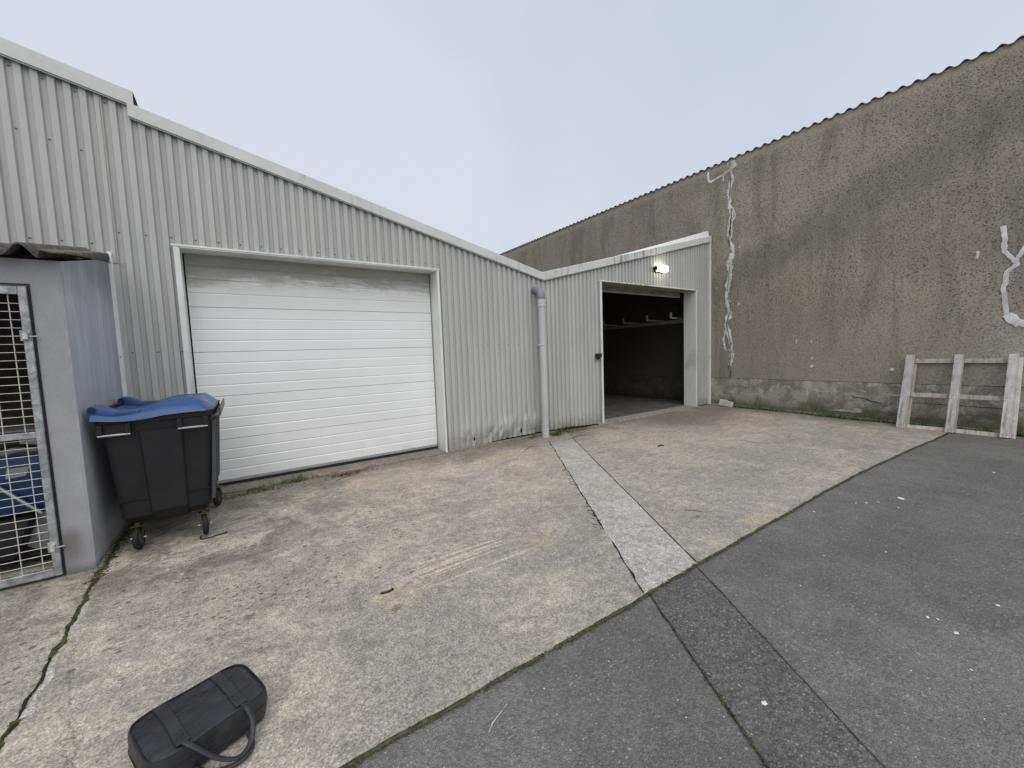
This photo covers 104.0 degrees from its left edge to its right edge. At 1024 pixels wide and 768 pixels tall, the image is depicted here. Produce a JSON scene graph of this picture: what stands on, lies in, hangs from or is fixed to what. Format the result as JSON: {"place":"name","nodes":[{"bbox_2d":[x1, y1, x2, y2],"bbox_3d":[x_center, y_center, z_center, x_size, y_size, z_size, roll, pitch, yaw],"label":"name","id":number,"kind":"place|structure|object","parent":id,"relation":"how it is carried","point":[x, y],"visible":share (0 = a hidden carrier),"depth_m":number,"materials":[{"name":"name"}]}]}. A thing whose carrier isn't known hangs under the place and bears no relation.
{"place":"outdoors","nodes":[
{"label":"outdoors","id":0,"kind":"place"},
{"bbox_2d":[0,522,129,737],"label":"concrete slab","id":1,"kind":"structure","parent":0,"point":[35,617],"depth_m":2.48,"materials":[{"name":"grey concrete"}]},
{"bbox_2d":[0,423,37,455],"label":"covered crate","id":2,"kind":"object","parent":1,"relation":"on","point":[11,429],"depth_m":3.42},
{"bbox_2d":[0,440,51,561],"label":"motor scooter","id":3,"kind":"object","parent":1,"relation":"on","point":[21,508],"visible":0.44,"depth_m":3.08,"materials":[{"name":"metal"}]},
{"bbox_2d":[0,242,127,588],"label":"storage shed","id":4,"kind":"structure","parent":1,"relation":"on","point":[60,373],"depth_m":3.03,"materials":[{"name":"grey paint"}]},
{"bbox_2d":[0,436,643,767],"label":"concrete slab","id":5,"kind":"structure","parent":0,"point":[415,534],"depth_m":2.54,"materials":[{"name":"grey concrete"}]},
{"bbox_2d":[19,601,90,718],"bbox_3d":[-2.308,1.489,1.950,0.070,0.005,2.738,-5,5,-35],"label":"chipped joint edge","id":6,"kind":"object","parent":5,"relation":"on","point":[30,710],"visible":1,"depth_m":2.04,"materials":[{"name":"concrete"}]},
{"bbox_2d":[0,547,115,740],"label":"joint gap","id":7,"kind":"object","parent":5,"relation":"on","point":[35,688],"visible":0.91,"depth_m":1.98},
{"bbox_2d":[0,522,135,748],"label":"moss","id":8,"kind":"object","parent":5,"relation":"on","point":[12,725],"visible":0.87,"depth_m":2.76,"materials":[{"name":"green plant"}]},
{"bbox_2d":[86,393,224,549],"bbox_3d":[-3.261,0.743,3.857,0.841,1.257,1.228,-5,5,-34],"label":"wheelie bin","id":9,"kind":"object","parent":5,"relation":"on","point":[164,457],"visible":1,"depth_m":3.40,"materials":[{"name":"grey plastic"}]},
{"bbox_2d":[128,664,267,767],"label":"leather bag","id":10,"kind":"object","parent":5,"relation":"on","point":[204,721],"visible":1,"depth_m":1.60,"materials":[{"name":"black leather"}]},
{"bbox_2d":[199,532,226,539],"bbox_3d":[-2.695,1.367,3.610,0.203,0.024,0.067,-4,5,-26],"label":"rubber strip","id":11,"kind":"object","parent":5,"relation":"on","point":[200,538],"visible":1,"depth_m":3.59,"materials":[{"name":"black rubber"}]},
{"bbox_2d":[239,482,289,491],"bbox_3d":[-3.046,1.262,4.919,0.544,0.064,0.231,-4,5,-27],"label":"weed","id":12,"kind":"object","parent":5,"relation":"on","point":[264,487],"visible":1,"depth_m":4.89,"materials":[{"name":"green plant"}]},
{"bbox_2d":[269,470,312,485],"bbox_3d":[-2.844,1.209,5.120,0.562,0.122,0.236,-5,5,-34],"label":"weed","id":13,"kind":"object","parent":5,"relation":"on","point":[290,480],"visible":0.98,"depth_m":5.14,"materials":[{"name":"green plant"}]},
{"bbox_2d":[380,588,393,594],"bbox_3d":[-0.828,1.376,2.654,0.089,0.016,0.025,-5,5,-34],"label":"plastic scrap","id":14,"kind":"object","parent":5,"relation":"on","point":[387,591],"visible":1,"depth_m":2.65,"materials":[{"name":"black plastic"}]},
{"bbox_2d":[212,425,603,504],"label":"leaf litter","id":15,"kind":"object","parent":5,"relation":"on","point":[341,474],"visible":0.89,"depth_m":5.27,"materials":[{"name":"brown plant"}]},
{"bbox_2d":[518,431,536,439],"bbox_3d":[0.417,0.878,7.299,0.811,0.199,0.330,-5,5,-30],"label":"weed","id":16,"kind":"object","parent":5,"relation":"on","point":[531,434],"visible":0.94,"depth_m":7.23,"materials":[{"name":"green plant"}]},
{"bbox_2d":[0,0,1023,253],"label":"sky","id":17,"kind":"structure","parent":0,"point":[497,126],"materials":[{"name":"white"}]},
{"bbox_2d":[3,431,1023,767],"bbox_3d":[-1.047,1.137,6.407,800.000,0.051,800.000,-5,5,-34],"label":"ground","id":18,"kind":"structure","parent":0,"point":[851,633],"depth_m":2.04,"materials":[{"name":"grey asphalt"}]},
{"bbox_2d":[0,37,711,494],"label":"garage building","id":19,"kind":"structure","parent":18,"relation":"on","point":[300,323],"depth_m":5.28,"materials":[{"name":"white paint"}]},
{"bbox_2d":[183,253,437,485],"bbox_3d":[-2.528,-0.276,5.615,3.051,2.895,0.044,-5,5,-34],"label":"garage door","id":20,"kind":"structure","parent":19,"relation":"in","point":[313,366],"depth_m":5.44,"materials":[{"name":"white metal"}]},
{"bbox_2d":[531,286,548,438],"bbox_3d":[0.517,-0.370,7.239,0.180,2.781,0.289,-5,5,-34],"label":"drainpipe","id":21,"kind":"object","parent":19,"relation":"attached to","point":[538,291],"visible":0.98,"depth_m":7.13,"materials":[{"name":"grey plastic"}]},
{"bbox_2d":[595,353,601,358],"bbox_3d":[1.766,-0.562,8.155,0.132,0.120,0.073,-5,5,-34],"label":"door latch","id":22,"kind":"object","parent":19,"relation":"attached to","point":[598,355],"depth_m":8.12,"materials":[{"name":"black plastic"}]},
{"bbox_2d":[653,265,668,272],"bbox_3d":[3.398,-2.634,9.134,0.385,0.137,0.159,-5,5,-34],"label":"floodlight","id":23,"kind":"object","parent":19,"relation":"attached to","point":[660,268],"visible":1,"depth_m":9.06,"materials":[{"name":"white plastic"}]},
{"bbox_2d":[488,704,506,732],"bbox_3d":[-0.075,1.440,1.701,0.020,0.001,0.207,0,5,26],"label":"paint scrape","id":24,"kind":"object","parent":18,"relation":"on","point":[496,717],"visible":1,"depth_m":1.73,"materials":[{"name":"white paint"}]},
{"bbox_2d":[22,443,1007,763],"bbox_3d":[0.674,1.232,3.963,7.894,0.020,5.583,-5,5,-34],"label":"grit","id":25,"kind":"object","parent":18,"relation":"on","point":[554,521],"visible":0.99,"depth_m":2.52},
{"bbox_2d":[548,432,696,593],"bbox_3d":[0.977,1.147,5.150,0.513,0.047,5.219,-2,4,-2],"label":"channel strip","id":26,"kind":"object","parent":18,"relation":"on","point":[653,553],"visible":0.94,"depth_m":3.57,"materials":[{"name":"concrete"}]},
{"bbox_2d":[551,429,562,435],"bbox_3d":[0.844,0.884,7.444,0.359,0.129,0.324,-5,5,-34],"label":"weed","id":27,"kind":"object","parent":26,"relation":"on","point":[556,432],"visible":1,"depth_m":7.41,"materials":[{"name":"green plant"}]},
{"bbox_2d":[549,438,696,591],"bbox_3d":[0.934,1.148,4.839,0.588,0.006,4.566,-2,4,-3],"label":"strip joint","id":28,"kind":"object","parent":26,"relation":"on","point":[631,572],"visible":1,"depth_m":3.67,"materials":[{"name":"grey concrete"}]},
{"bbox_2d":[339,432,948,767],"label":"moss","id":29,"kind":"object","parent":18,"relation":"on","point":[497,678],"visible":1,"depth_m":2.11,"materials":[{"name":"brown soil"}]},
{"bbox_2d":[500,35,1023,433],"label":"old warehouse","id":30,"kind":"structure","parent":18,"relation":"on","point":[860,251],"depth_m":8.01,"materials":[{"name":"concrete"}]},
{"bbox_2d":[603,312,683,329],"bbox_3d":[2.913,-1.914,13.130,0.832,0.250,6.100,-5,5,-34],"label":"wall rack","id":31,"kind":"object","parent":30,"relation":"attached to","point":[655,322],"depth_m":11.92,"materials":[{"name":"grey metal"}]},
{"bbox_2d":[651,567,884,767],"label":"tarmac patch","id":32,"kind":"object","parent":18,"relation":"on","point":[795,722],"visible":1,"depth_m":1.83,"materials":[{"name":"grey asphalt"}]},
{"bbox_2d":[650,568,807,767],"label":"moss","id":33,"kind":"object","parent":32,"relation":"on","point":[743,730],"visible":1,"depth_m":1.80,"materials":[{"name":"green plant"}]},
{"bbox_2d":[650,567,885,767],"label":"tarmac joint","id":34,"kind":"object","parent":32,"relation":"on","point":[788,664],"visible":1,"depth_m":1.90,"materials":[{"name":"black asphalt"}]},
{"bbox_2d":[896,354,1023,438],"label":"wooden pallet","id":35,"kind":"object","parent":18,"relation":"on","point":[1010,398],"visible":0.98,"depth_m":6.74,"materials":[{"name":"grey wood"}]},
{"bbox_2d":[567,404,946,562],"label":"concrete slab","id":36,"kind":"structure","parent":0,"point":[709,458],"depth_m":5.42,"materials":[{"name":"grey concrete"}]},
{"bbox_2d":[549,420,592,433],"bbox_3d":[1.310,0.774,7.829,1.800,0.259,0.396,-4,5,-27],"label":"weed","id":37,"kind":"object","parent":36,"relation":"on","point":[562,429],"visible":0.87,"depth_m":7.72,"materials":[{"name":"green plant"}]},
{"bbox_2d":[718,399,732,406],"bbox_3d":[5.426,0.485,10.150,0.071,0.170,0.378,11,3,-21],"label":"broken block","id":38,"kind":"object","parent":36,"relation":"on","point":[723,402],"depth_m":10.13,"materials":[{"name":"white concrete"}]},
{"bbox_2d":[732,404,1023,435],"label":"grass","id":39,"kind":"structure","parent":36,"relation":"on","point":[832,415],"depth_m":8.10,"materials":[{"name":"green plant"}]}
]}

